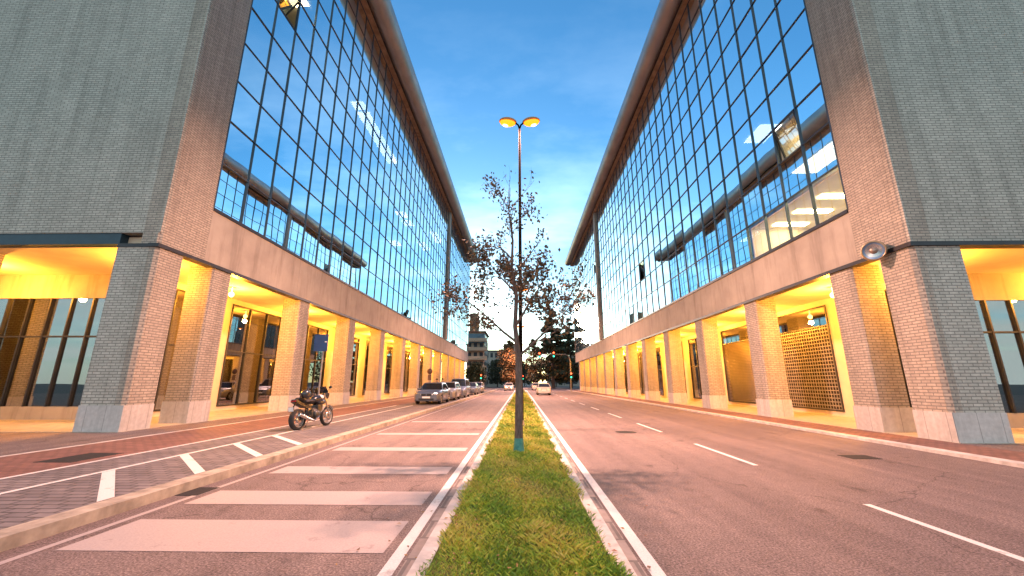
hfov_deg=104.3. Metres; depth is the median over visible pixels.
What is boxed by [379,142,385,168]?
window pane
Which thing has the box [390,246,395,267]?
window pane
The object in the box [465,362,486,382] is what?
tree
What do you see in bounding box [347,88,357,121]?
window pane
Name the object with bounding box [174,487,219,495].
drain grate
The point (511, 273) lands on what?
street tree
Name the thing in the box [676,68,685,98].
window pane
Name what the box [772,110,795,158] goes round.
open window
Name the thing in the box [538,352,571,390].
traffic light
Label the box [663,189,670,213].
window pane
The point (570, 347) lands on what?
conifer
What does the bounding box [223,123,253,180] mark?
window pane
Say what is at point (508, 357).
apartment building
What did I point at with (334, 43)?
window pane
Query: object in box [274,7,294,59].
window pane
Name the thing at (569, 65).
sky
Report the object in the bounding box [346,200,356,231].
window pane
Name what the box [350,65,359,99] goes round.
window pane
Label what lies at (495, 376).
tree
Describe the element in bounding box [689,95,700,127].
window pane
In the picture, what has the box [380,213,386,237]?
window pane
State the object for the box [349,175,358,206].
window pane
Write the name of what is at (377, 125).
window pane
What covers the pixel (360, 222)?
window pane
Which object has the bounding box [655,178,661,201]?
window pane
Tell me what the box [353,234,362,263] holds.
window pane
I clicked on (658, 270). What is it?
window pane
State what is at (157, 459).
bay line
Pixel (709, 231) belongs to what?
window pane
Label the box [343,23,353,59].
window pane
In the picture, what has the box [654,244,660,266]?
window pane
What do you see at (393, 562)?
edge line
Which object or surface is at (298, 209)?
window pane
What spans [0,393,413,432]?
arcade floor
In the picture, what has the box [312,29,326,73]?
window pane
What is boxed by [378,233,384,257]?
window pane
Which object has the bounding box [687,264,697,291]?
window pane
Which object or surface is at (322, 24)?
window pane
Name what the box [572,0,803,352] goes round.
window panes
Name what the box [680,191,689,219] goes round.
window pane
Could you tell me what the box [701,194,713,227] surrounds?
window pane
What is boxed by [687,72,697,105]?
window pane
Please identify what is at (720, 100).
window pane
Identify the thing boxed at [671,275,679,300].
window pane
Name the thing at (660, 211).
window pane
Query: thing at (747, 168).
window pane
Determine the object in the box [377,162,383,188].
window pane
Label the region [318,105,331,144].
window pane
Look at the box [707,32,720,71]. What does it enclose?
window pane
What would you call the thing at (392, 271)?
window pane
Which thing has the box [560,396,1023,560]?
lane line
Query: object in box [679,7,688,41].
window pane
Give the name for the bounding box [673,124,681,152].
window pane
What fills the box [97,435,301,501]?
bay line
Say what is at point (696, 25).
window pane
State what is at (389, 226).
window pane
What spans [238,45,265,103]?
window pane
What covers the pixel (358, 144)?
window pane
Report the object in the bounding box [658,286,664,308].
window pane
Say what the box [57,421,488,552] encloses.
zebra stripe
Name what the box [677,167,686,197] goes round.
window pane
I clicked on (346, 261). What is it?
window pane
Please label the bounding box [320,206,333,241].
window pane
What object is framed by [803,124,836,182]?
window pane
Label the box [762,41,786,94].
window pane
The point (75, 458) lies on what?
access cover
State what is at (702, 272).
window pane
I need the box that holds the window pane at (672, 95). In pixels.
[669,83,676,112]
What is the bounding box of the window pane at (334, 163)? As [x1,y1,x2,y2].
[327,149,339,185]
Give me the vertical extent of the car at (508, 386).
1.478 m
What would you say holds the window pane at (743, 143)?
in the office building at (767, 169)
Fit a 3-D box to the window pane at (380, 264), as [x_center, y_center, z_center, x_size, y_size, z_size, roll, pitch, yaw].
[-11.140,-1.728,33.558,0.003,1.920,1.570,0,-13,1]
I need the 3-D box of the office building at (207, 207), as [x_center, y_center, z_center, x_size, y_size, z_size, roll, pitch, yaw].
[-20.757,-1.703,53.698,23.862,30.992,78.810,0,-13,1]
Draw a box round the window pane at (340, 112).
[334,96,345,132]
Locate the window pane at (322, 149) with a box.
[314,134,328,173]
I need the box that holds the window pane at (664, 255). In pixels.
[660,238,667,261]
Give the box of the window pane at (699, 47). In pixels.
[693,30,704,65]
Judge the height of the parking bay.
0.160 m
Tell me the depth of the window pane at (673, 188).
28.64 m
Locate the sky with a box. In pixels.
[391,0,659,382]
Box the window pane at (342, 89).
[337,71,348,107]
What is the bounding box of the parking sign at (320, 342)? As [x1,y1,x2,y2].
[313,334,328,419]
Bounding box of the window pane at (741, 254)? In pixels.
[732,229,749,267]
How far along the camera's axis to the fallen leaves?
3.85 m
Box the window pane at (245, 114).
[231,82,259,140]
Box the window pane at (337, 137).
[331,122,342,159]
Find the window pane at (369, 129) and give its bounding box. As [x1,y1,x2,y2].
[365,118,372,146]
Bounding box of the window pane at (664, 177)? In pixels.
[661,168,668,193]
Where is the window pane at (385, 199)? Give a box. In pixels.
[382,191,388,216]
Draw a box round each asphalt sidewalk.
[0,432,159,455]
[119,396,413,432]
[967,444,1023,451]
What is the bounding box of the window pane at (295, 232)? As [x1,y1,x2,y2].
[285,214,304,255]
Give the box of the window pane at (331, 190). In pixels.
[324,177,336,212]
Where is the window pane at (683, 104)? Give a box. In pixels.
[678,88,687,120]
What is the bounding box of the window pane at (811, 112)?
[796,84,827,142]
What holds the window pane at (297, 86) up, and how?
in the office building at (207, 207)
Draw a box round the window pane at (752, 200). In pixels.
[743,183,762,225]
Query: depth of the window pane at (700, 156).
24.48 m
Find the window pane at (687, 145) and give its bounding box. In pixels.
[683,133,693,164]
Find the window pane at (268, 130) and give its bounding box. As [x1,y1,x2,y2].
[256,108,280,159]
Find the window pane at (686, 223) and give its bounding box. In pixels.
[682,214,691,243]
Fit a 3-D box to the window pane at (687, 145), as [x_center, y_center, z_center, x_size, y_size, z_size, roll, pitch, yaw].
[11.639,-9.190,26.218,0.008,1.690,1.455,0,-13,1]
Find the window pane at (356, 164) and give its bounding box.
[351,151,360,181]
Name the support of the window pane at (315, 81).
in the office building at (207, 207)
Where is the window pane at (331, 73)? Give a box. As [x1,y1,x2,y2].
[325,52,338,91]
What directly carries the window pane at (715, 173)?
in the office building at (767, 169)
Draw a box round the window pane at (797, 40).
[783,10,811,69]
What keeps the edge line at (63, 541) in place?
on the road at (791, 502)
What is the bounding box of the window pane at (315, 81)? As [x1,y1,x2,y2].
[308,58,323,100]
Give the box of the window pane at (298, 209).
[290,180,308,222]
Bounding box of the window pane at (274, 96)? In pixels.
[262,73,284,125]
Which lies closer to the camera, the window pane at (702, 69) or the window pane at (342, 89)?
the window pane at (702, 69)
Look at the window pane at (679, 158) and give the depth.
27.70 m
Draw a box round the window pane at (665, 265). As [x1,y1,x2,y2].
[662,259,669,282]
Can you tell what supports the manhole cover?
on the road at (791, 502)
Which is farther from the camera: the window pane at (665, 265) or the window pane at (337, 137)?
the window pane at (665, 265)
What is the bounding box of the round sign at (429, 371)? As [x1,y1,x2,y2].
[427,367,432,381]
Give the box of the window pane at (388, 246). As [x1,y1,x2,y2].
[385,240,390,263]
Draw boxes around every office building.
[0,0,477,431]
[565,0,1023,442]
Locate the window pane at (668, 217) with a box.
[665,209,672,234]
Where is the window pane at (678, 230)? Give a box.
[674,223,682,250]
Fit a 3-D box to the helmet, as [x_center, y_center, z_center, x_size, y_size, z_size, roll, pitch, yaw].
[-6.493,3.337,12.519,0.269,0.259,0.337,1,-20,22]
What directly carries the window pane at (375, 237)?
in the office building at (207, 207)
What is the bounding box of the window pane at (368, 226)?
[364,218,372,246]
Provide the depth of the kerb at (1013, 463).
10.40 m
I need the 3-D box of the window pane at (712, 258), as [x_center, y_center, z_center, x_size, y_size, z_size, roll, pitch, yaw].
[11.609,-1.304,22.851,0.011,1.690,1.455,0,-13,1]
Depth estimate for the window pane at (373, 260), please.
32.07 m
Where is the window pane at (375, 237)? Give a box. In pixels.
[371,226,378,252]
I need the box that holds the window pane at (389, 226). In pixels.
[386,220,391,242]
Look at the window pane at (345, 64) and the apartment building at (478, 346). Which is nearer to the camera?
the window pane at (345, 64)
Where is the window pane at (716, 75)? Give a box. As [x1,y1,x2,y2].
[710,57,723,96]
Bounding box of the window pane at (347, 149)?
[342,137,352,171]
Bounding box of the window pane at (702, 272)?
[696,256,708,286]
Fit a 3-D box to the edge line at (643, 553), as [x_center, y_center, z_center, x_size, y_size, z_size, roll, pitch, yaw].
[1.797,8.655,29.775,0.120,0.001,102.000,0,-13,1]
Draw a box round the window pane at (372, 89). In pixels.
[369,77,376,104]
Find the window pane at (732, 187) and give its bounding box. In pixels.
[724,167,740,206]
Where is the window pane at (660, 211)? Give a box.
[657,198,663,221]
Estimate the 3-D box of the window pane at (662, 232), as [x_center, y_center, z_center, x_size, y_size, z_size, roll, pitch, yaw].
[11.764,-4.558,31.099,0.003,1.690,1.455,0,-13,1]
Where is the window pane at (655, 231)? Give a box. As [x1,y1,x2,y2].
[653,225,658,247]
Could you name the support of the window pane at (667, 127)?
in the office building at (767, 169)
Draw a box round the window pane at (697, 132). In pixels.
[692,118,703,151]
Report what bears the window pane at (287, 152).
in the office building at (207, 207)
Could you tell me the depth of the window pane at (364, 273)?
30.02 m
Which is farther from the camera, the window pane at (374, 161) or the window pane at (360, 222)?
the window pane at (374, 161)
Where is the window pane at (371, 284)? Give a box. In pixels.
[367,272,375,297]
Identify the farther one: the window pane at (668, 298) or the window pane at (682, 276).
the window pane at (668, 298)
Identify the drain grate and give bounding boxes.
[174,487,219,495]
[838,455,880,458]
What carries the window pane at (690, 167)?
in the office building at (767, 169)
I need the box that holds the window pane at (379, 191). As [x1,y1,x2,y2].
[375,183,382,208]
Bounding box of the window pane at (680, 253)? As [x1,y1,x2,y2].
[676,246,685,273]
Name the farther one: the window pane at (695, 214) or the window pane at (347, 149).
the window pane at (347, 149)
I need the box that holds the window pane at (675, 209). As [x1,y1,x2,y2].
[672,200,680,227]
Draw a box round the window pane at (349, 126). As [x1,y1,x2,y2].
[344,113,354,146]
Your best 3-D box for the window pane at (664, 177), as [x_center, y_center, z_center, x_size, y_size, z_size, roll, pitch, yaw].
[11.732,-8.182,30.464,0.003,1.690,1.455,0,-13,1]
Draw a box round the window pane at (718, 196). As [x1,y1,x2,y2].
[712,181,725,217]
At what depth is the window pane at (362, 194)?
29.90 m
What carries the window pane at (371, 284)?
in the office building at (207, 207)
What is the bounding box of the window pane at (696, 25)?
[691,8,701,43]
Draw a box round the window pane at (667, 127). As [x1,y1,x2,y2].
[664,116,671,143]
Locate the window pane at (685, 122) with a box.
[681,111,690,140]
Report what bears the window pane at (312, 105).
in the office building at (207, 207)
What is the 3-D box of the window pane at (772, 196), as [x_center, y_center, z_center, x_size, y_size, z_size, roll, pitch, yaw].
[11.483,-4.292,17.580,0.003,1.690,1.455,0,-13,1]
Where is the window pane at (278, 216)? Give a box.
[266,200,288,246]
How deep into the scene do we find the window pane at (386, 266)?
35.17 m
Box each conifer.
[525,310,573,387]
[550,318,579,387]
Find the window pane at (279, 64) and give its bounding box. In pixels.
[268,38,289,91]
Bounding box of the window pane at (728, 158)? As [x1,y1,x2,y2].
[720,138,736,177]
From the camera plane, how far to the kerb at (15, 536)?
5.32 m
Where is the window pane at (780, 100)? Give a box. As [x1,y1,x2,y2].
[768,75,793,127]
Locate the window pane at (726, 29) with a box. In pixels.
[718,7,733,51]
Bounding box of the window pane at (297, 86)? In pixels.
[287,65,306,111]
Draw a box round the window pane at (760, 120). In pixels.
[750,100,770,147]
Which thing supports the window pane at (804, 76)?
in the office building at (767, 169)
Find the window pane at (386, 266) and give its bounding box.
[383,261,389,283]
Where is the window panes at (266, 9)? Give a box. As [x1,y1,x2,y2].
[252,0,469,351]
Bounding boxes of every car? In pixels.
[414,382,450,403]
[444,382,460,399]
[451,378,469,397]
[469,382,478,394]
[476,382,483,392]
[504,383,513,390]
[531,383,537,389]
[535,383,550,394]
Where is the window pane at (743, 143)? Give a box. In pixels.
[734,120,752,163]
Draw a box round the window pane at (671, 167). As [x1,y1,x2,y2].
[668,158,675,184]
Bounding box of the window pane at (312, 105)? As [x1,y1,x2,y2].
[304,86,319,129]
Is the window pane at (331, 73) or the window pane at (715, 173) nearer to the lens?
the window pane at (715, 173)
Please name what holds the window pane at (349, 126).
in the office building at (207, 207)
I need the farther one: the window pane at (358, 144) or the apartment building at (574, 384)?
the apartment building at (574, 384)
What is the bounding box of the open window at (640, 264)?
[638,260,643,275]
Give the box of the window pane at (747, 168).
[738,151,757,194]
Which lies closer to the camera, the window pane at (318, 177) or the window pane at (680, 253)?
the window pane at (318, 177)
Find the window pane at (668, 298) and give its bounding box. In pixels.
[664,281,671,304]
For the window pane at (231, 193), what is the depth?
16.32 m
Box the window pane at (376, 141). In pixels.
[372,131,379,157]
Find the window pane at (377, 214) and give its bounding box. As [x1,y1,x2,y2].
[373,204,380,229]
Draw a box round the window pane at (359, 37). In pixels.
[355,21,363,54]
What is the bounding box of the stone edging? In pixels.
[0,398,408,456]
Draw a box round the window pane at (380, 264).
[377,255,383,279]
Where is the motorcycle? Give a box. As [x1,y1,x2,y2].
[288,386,333,429]
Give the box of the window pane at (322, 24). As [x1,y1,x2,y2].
[316,3,329,45]
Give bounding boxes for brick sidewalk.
[0,398,414,477]
[572,390,1023,461]
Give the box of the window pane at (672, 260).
[669,253,676,278]
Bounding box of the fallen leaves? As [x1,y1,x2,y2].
[335,414,660,574]
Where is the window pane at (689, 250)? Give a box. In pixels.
[684,239,694,267]
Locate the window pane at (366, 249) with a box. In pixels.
[362,242,369,269]
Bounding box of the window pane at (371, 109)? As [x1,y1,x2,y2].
[367,97,374,125]
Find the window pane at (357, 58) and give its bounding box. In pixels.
[352,43,361,76]
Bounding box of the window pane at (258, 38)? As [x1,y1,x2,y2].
[246,9,271,67]
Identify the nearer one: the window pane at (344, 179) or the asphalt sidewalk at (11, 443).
the asphalt sidewalk at (11, 443)
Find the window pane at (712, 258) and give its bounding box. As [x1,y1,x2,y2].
[707,249,720,281]
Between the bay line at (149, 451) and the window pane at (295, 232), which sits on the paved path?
the bay line at (149, 451)
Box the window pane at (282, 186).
[271,164,292,210]
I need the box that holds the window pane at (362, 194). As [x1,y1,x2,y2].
[358,186,366,214]
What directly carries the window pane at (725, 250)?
in the office building at (767, 169)
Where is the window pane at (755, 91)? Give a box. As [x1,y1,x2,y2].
[745,68,765,115]
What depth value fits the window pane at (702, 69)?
24.17 m
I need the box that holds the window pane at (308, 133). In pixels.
[299,116,316,159]
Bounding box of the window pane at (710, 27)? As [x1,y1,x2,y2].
[703,7,716,47]
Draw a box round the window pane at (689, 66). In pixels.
[684,50,694,83]
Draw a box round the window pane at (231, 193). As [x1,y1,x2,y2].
[215,165,247,221]
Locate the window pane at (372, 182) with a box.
[368,173,375,201]
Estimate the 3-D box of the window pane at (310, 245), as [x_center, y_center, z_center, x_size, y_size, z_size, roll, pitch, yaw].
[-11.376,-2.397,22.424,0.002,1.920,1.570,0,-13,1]
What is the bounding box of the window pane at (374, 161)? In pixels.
[370,152,377,178]
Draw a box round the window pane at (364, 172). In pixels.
[360,162,368,191]
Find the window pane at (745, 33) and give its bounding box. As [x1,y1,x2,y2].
[736,8,754,56]
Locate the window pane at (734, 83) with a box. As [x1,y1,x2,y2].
[726,62,742,104]
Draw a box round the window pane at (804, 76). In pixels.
[789,46,819,105]
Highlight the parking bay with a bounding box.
[0,389,495,529]
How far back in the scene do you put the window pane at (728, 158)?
21.20 m
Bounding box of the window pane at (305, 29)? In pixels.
[297,5,313,52]
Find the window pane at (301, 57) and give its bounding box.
[292,34,309,81]
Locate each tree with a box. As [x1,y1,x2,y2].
[427,165,595,451]
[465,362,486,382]
[488,359,508,386]
[495,340,515,384]
[523,339,543,382]
[523,362,532,385]
[542,366,567,386]
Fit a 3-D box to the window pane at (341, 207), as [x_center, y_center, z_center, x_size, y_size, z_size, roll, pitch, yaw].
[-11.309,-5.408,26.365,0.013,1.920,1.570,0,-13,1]
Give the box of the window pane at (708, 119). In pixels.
[702,102,714,137]
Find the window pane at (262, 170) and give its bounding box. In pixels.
[249,145,274,196]
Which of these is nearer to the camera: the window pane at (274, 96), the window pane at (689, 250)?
the window pane at (274, 96)
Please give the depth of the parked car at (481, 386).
55.20 m
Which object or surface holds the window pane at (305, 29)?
in the office building at (207, 207)
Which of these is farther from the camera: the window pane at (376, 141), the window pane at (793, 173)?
the window pane at (376, 141)
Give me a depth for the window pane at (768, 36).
17.75 m
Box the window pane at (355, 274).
[350,260,360,288]
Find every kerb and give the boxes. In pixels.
[0,389,498,551]
[406,390,636,575]
[568,390,1023,467]
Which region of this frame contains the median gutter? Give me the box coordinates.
[396,391,647,575]
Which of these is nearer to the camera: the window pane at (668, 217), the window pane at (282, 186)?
the window pane at (282, 186)
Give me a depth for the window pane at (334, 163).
25.27 m
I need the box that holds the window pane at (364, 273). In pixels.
[359,266,368,293]
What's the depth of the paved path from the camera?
7.63 m
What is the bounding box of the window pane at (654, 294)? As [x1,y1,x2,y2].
[652,290,658,310]
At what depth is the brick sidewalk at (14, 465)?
9.49 m
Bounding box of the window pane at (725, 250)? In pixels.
[719,239,734,274]
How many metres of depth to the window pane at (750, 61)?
19.14 m
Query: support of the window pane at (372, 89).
in the office building at (207, 207)
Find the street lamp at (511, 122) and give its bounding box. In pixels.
[499,117,539,426]
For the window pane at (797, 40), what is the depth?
15.90 m
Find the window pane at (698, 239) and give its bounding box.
[693,230,704,260]
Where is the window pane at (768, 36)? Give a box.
[757,9,780,62]
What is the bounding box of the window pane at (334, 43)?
[328,26,340,66]
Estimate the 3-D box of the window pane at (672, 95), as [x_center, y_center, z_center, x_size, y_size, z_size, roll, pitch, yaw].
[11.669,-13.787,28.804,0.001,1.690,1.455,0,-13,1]
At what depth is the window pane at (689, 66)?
26.00 m
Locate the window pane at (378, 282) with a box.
[375,277,381,301]
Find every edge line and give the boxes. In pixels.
[0,390,497,564]
[377,391,514,575]
[526,390,665,575]
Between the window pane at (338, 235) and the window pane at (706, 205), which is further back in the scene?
the window pane at (338, 235)
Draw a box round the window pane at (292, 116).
[282,96,301,143]
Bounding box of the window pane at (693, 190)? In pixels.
[688,180,698,210]
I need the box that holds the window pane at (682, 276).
[679,270,687,296]
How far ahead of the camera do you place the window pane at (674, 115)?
28.39 m
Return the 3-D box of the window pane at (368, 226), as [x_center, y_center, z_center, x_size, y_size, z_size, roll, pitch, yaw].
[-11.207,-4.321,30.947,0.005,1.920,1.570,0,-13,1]
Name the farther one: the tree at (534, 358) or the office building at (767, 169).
the tree at (534, 358)
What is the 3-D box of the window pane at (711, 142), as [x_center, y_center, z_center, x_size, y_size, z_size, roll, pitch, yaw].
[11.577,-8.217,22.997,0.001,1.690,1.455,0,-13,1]
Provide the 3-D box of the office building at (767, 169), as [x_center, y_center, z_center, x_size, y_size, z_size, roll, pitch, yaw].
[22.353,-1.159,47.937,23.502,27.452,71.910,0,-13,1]
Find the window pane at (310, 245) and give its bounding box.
[302,226,318,264]
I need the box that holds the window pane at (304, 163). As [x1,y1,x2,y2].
[295,147,312,190]
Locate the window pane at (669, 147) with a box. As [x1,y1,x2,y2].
[666,137,673,164]
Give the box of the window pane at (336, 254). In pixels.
[329,245,341,277]
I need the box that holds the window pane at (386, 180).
[384,172,389,196]
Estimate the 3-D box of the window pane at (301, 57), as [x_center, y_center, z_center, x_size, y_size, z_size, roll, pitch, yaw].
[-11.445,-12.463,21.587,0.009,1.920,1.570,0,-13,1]
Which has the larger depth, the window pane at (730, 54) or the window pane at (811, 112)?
the window pane at (730, 54)
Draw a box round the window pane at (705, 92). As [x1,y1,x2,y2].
[699,76,711,112]
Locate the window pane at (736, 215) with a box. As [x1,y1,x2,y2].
[728,198,745,236]
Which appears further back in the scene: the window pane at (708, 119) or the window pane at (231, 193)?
the window pane at (708, 119)
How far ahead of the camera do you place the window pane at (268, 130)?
18.73 m
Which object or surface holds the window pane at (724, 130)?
in the office building at (767, 169)
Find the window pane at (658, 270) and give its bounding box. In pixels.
[656,265,662,286]
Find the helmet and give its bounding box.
[300,390,310,398]
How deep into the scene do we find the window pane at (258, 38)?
18.06 m
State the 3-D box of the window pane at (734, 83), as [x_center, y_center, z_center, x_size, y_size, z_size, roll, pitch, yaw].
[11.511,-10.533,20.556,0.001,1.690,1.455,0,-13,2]
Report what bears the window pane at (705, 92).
in the office building at (767, 169)
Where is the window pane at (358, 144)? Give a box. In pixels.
[354,127,363,158]
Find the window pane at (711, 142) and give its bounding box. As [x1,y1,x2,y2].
[705,127,718,163]
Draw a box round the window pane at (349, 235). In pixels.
[343,226,353,257]
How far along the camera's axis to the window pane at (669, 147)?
29.53 m
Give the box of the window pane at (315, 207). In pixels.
[306,194,321,232]
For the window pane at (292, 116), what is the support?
in the office building at (207, 207)
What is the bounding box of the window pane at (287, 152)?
[277,129,297,176]
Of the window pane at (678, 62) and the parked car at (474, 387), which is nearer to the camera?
the window pane at (678, 62)
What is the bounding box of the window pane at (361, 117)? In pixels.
[356,103,365,135]
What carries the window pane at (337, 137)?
in the office building at (207, 207)
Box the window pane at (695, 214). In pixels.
[691,204,701,235]
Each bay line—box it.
[0,405,396,478]
[0,405,412,493]
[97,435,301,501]
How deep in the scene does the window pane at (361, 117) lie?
29.77 m
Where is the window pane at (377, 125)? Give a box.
[374,111,381,137]
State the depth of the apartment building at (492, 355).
148.13 m
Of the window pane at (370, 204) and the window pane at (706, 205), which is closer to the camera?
the window pane at (706, 205)
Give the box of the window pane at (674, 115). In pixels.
[671,104,678,131]
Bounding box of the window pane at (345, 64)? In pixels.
[340,47,350,83]
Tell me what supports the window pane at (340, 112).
in the office building at (207, 207)
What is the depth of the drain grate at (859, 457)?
8.46 m
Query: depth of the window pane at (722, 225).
21.87 m
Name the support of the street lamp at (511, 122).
on the median lawn at (457, 518)
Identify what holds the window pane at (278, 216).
in the office building at (207, 207)
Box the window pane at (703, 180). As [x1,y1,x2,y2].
[698,168,709,201]
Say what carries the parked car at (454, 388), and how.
on the parking bay
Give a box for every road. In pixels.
[0,384,1023,575]
[484,388,579,389]
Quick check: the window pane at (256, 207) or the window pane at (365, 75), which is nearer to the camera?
the window pane at (256, 207)
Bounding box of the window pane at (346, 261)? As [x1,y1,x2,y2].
[340,253,351,283]
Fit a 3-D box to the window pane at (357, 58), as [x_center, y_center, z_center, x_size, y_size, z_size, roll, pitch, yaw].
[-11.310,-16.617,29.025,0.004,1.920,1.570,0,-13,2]
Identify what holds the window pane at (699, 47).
in the office building at (767, 169)
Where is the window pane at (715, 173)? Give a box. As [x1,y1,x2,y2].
[708,154,722,190]
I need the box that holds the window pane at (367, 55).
[363,39,371,70]
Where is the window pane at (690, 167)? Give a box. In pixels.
[686,156,695,186]
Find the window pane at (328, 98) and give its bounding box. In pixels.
[322,78,334,118]
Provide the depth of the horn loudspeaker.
12.01 m
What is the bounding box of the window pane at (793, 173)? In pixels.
[780,147,807,199]
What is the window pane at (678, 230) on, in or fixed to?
in the office building at (767, 169)
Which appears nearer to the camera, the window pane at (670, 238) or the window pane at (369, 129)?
the window pane at (670, 238)
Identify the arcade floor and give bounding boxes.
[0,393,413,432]
[579,390,1023,443]
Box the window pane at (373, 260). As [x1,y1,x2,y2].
[369,248,376,274]
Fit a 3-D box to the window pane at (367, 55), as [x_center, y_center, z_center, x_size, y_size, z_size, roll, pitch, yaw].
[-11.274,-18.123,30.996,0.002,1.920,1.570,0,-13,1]
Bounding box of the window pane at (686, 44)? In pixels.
[682,27,691,61]
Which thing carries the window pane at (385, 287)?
in the office building at (207, 207)
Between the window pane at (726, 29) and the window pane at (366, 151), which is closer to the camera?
the window pane at (726, 29)
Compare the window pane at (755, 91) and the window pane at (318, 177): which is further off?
the window pane at (318, 177)
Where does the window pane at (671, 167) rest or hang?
in the office building at (767, 169)
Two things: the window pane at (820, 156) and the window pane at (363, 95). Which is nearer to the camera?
the window pane at (820, 156)
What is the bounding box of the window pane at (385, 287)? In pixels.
[381,282,387,305]
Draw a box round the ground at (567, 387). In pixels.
[486,386,579,388]
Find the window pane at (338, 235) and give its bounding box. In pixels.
[332,216,344,249]
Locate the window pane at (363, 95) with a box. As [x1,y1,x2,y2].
[359,82,367,113]
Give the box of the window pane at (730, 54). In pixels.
[722,34,738,77]
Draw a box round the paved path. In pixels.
[0,389,486,492]
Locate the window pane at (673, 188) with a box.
[670,179,677,205]
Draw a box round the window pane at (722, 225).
[715,210,729,245]
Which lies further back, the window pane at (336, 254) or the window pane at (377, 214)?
the window pane at (377, 214)
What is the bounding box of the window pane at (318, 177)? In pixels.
[310,163,325,202]
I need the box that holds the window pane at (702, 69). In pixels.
[696,52,707,88]
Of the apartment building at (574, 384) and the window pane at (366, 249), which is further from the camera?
the apartment building at (574, 384)
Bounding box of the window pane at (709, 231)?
[704,221,716,253]
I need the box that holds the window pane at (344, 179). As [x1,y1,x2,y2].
[339,162,349,196]
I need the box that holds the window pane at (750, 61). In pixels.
[740,37,760,85]
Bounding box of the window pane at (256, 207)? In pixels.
[243,184,268,234]
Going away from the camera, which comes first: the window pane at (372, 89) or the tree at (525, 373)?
the window pane at (372, 89)
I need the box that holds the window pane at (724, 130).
[717,110,731,149]
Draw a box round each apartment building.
[466,313,489,387]
[488,350,504,386]
[503,344,515,385]
[547,356,579,385]
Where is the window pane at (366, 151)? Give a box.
[362,139,370,168]
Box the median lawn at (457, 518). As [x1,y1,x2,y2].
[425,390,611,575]
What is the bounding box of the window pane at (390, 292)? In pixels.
[387,286,393,308]
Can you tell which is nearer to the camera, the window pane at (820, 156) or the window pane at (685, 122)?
the window pane at (820, 156)
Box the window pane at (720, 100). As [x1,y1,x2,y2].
[713,83,727,122]
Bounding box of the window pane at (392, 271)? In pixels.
[389,266,394,288]
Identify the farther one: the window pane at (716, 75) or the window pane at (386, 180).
the window pane at (386, 180)
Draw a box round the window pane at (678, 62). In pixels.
[674,46,682,76]
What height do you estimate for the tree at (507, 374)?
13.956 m
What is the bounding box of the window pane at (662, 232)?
[658,217,665,241]
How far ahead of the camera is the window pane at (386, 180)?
35.30 m
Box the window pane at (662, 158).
[659,148,666,173]
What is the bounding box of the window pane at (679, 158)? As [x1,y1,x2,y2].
[675,146,683,174]
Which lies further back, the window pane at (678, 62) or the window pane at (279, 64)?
the window pane at (678, 62)
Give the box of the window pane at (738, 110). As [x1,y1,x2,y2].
[730,90,747,133]
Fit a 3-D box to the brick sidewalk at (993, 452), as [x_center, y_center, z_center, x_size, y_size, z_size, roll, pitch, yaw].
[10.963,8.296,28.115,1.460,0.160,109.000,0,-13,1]
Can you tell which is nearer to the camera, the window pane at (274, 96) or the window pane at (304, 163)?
the window pane at (274, 96)
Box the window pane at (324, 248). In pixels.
[316,236,330,271]
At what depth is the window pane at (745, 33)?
19.55 m
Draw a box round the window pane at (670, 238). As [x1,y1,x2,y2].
[667,231,674,255]
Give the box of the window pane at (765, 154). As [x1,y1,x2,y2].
[755,132,776,179]
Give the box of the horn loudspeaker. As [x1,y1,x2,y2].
[860,240,887,260]
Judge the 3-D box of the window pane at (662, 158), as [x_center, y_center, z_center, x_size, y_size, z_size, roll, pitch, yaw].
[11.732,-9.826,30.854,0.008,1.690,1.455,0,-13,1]
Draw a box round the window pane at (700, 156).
[695,143,706,176]
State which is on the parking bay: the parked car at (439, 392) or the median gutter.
the parked car at (439, 392)
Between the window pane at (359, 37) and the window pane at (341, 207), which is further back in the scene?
the window pane at (359, 37)
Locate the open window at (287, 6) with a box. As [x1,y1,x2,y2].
[279,0,300,15]
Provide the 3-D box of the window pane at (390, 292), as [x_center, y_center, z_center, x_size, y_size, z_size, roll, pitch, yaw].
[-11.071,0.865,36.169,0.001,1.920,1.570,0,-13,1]
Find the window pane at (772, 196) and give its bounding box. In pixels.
[760,167,783,213]
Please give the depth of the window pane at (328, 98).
24.65 m
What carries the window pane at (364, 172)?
in the office building at (207, 207)
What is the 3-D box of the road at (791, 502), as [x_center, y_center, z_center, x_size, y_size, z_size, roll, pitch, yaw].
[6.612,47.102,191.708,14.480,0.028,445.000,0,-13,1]
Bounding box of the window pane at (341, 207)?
[336,189,347,222]
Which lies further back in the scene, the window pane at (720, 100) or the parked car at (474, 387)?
the parked car at (474, 387)
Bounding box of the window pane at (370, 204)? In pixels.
[366,195,373,223]
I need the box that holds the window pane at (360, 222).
[355,210,364,238]
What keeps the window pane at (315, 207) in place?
in the office building at (207, 207)
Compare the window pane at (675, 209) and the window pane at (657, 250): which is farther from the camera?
the window pane at (657, 250)
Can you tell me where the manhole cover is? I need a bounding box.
[616,431,636,432]
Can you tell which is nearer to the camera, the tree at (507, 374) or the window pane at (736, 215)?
the window pane at (736, 215)
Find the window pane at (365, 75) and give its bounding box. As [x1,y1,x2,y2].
[361,60,369,91]

